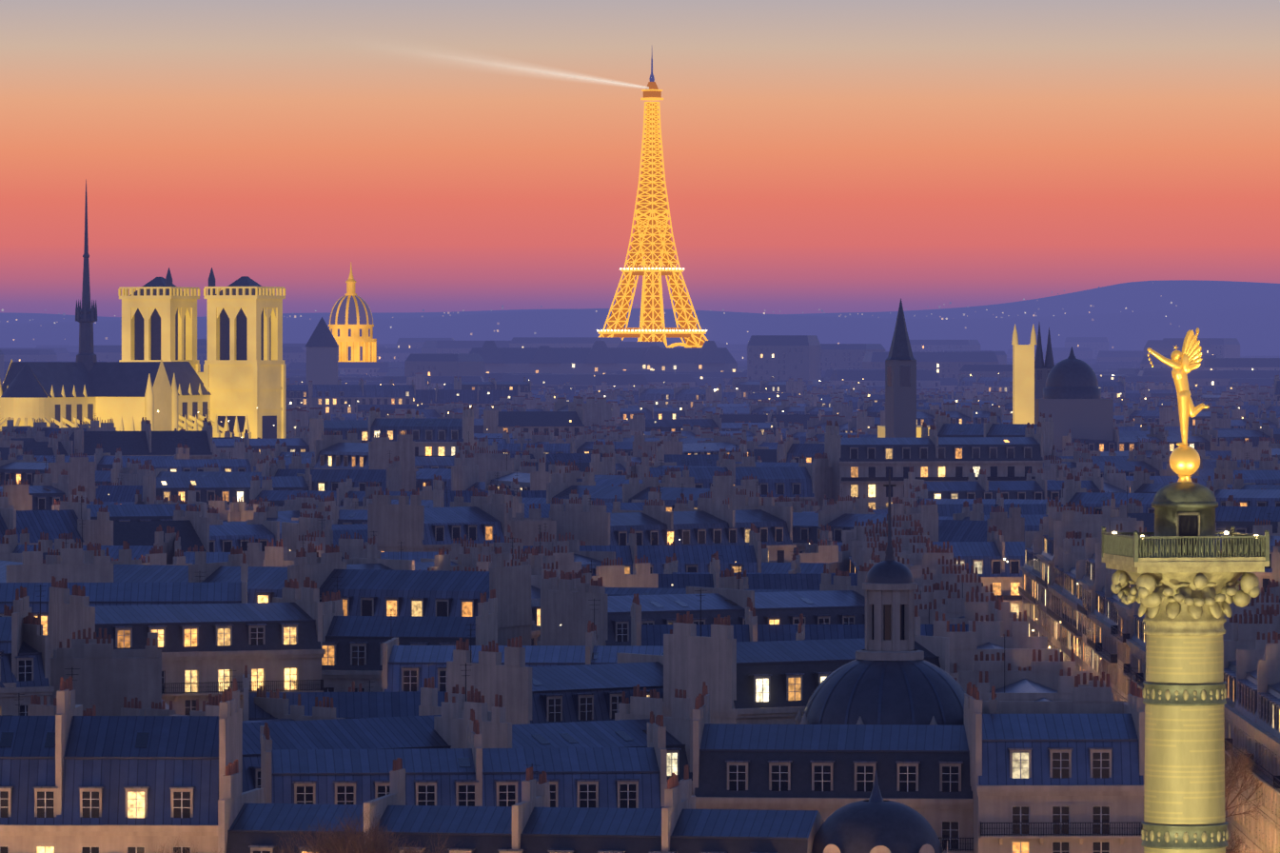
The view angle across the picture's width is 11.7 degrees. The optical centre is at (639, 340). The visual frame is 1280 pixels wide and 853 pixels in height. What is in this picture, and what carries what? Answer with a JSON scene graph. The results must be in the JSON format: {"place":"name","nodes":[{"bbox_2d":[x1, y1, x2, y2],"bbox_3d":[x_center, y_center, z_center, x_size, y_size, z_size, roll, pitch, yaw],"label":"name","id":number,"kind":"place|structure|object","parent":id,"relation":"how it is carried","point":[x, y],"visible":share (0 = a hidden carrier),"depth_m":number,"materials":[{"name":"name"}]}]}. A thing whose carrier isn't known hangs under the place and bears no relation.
{"place":"outdoors","nodes":[
{"label":"outdoors","id":0,"kind":"place"},
{"bbox_2d":[0,279,1279,355],"bbox_3d":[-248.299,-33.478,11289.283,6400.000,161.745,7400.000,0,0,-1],"label":"hills","id":1,"kind":"structure","parent":0,"point":[1246,315],"depth_m":9102.12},
{"bbox_2d":[0,0,1279,316],"label":"sky","id":2,"kind":"structure","parent":0,"point":[832,156],"materials":[{"name":"orange"}]},
{"bbox_2d":[1101,327,1269,852],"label":"monument column","id":3,"kind":"structure","parent":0,"point":[1181,570],"depth_m":241.22,"materials":[{"name":"metal"}]},
{"label":"ground","id":4,"kind":"structure","parent":0,"visible":0},
{"bbox_2d":[0,178,285,438],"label":"cathedral","id":5,"kind":"structure","parent":4,"relation":"on","point":[238,381],"depth_m":1781.57,"materials":[{"name":"stone"}]},
{"bbox_2d":[328,262,376,361],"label":"golden dome","id":6,"kind":"structure","parent":4,"relation":"on","point":[350,324],"depth_m":4405.83,"materials":[{"name":"metal"}]},
{"bbox_2d":[0,536,1003,795],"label":"rooftops","id":7,"kind":"object","parent":4,"relation":"on","point":[305,666],"visible":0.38,"depth_m":521.10,"materials":[{"name":"metal"}]},
{"bbox_2d":[1,281,1243,658],"bbox_3d":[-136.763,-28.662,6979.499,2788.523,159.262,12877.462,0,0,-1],"label":"distant landmark buildings","id":8,"kind":"structure","parent":4,"relation":"on","point":[1066,394],"depth_m":1502.66,"materials":[{"name":"stone"}]},
{"bbox_2d":[0,485,1279,852],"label":"buildings","id":9,"kind":"structure","parent":4,"relation":"on","point":[1041,748],"depth_m":437.98,"materials":[{"name":"metal"}]},
{"bbox_2d":[0,404,1279,645],"bbox_3d":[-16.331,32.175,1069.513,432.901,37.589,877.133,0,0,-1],"label":"rooftops","id":10,"kind":"object","parent":4,"relation":"on","point":[407,515],"visible":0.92,"depth_m":934.32,"materials":[{"name":"metal"}]},
{"bbox_2d":[0,334,1279,392],"bbox_3d":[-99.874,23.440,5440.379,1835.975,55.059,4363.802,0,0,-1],"label":"city buildings","id":11,"kind":"structure","parent":4,"relation":"on","point":[942,364],"depth_m":3659.00,"materials":[{"name":"metal"}]},
{"bbox_2d":[0,372,1279,448],"bbox_3d":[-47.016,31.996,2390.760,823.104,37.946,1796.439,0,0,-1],"label":"rooftops","id":12,"kind":"object","parent":4,"relation":"on","point":[746,410],"visible":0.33,"depth_m":2176.55,"materials":[{"name":"metal"}]},
{"bbox_2d":[596,53,708,347],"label":"eiffel tower","id":13,"kind":"structure","parent":4,"relation":"on","point":[651,243],"depth_m":5819.19,"materials":[{"name":"metal"}]},
{"bbox_2d":[319,32,648,88],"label":"light beam","id":14,"kind":"structure","parent":13,"relation":"attached to","point":[586,79],"depth_m":5815.92,"materials":[{"name":"white"}]},
{"bbox_2d":[144,737,1263,852],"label":"plane trees","id":15,"kind":"object","parent":4,"relation":"on","point":[358,845],"visible":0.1,"depth_m":389.08,"materials":[{"name":"plant"}]},
{"bbox_2d":[794,469,965,725],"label":"dome","id":16,"kind":"structure","parent":4,"relation":"on","point":[889,675],"depth_m":469.53,"materials":[{"name":"metal"}]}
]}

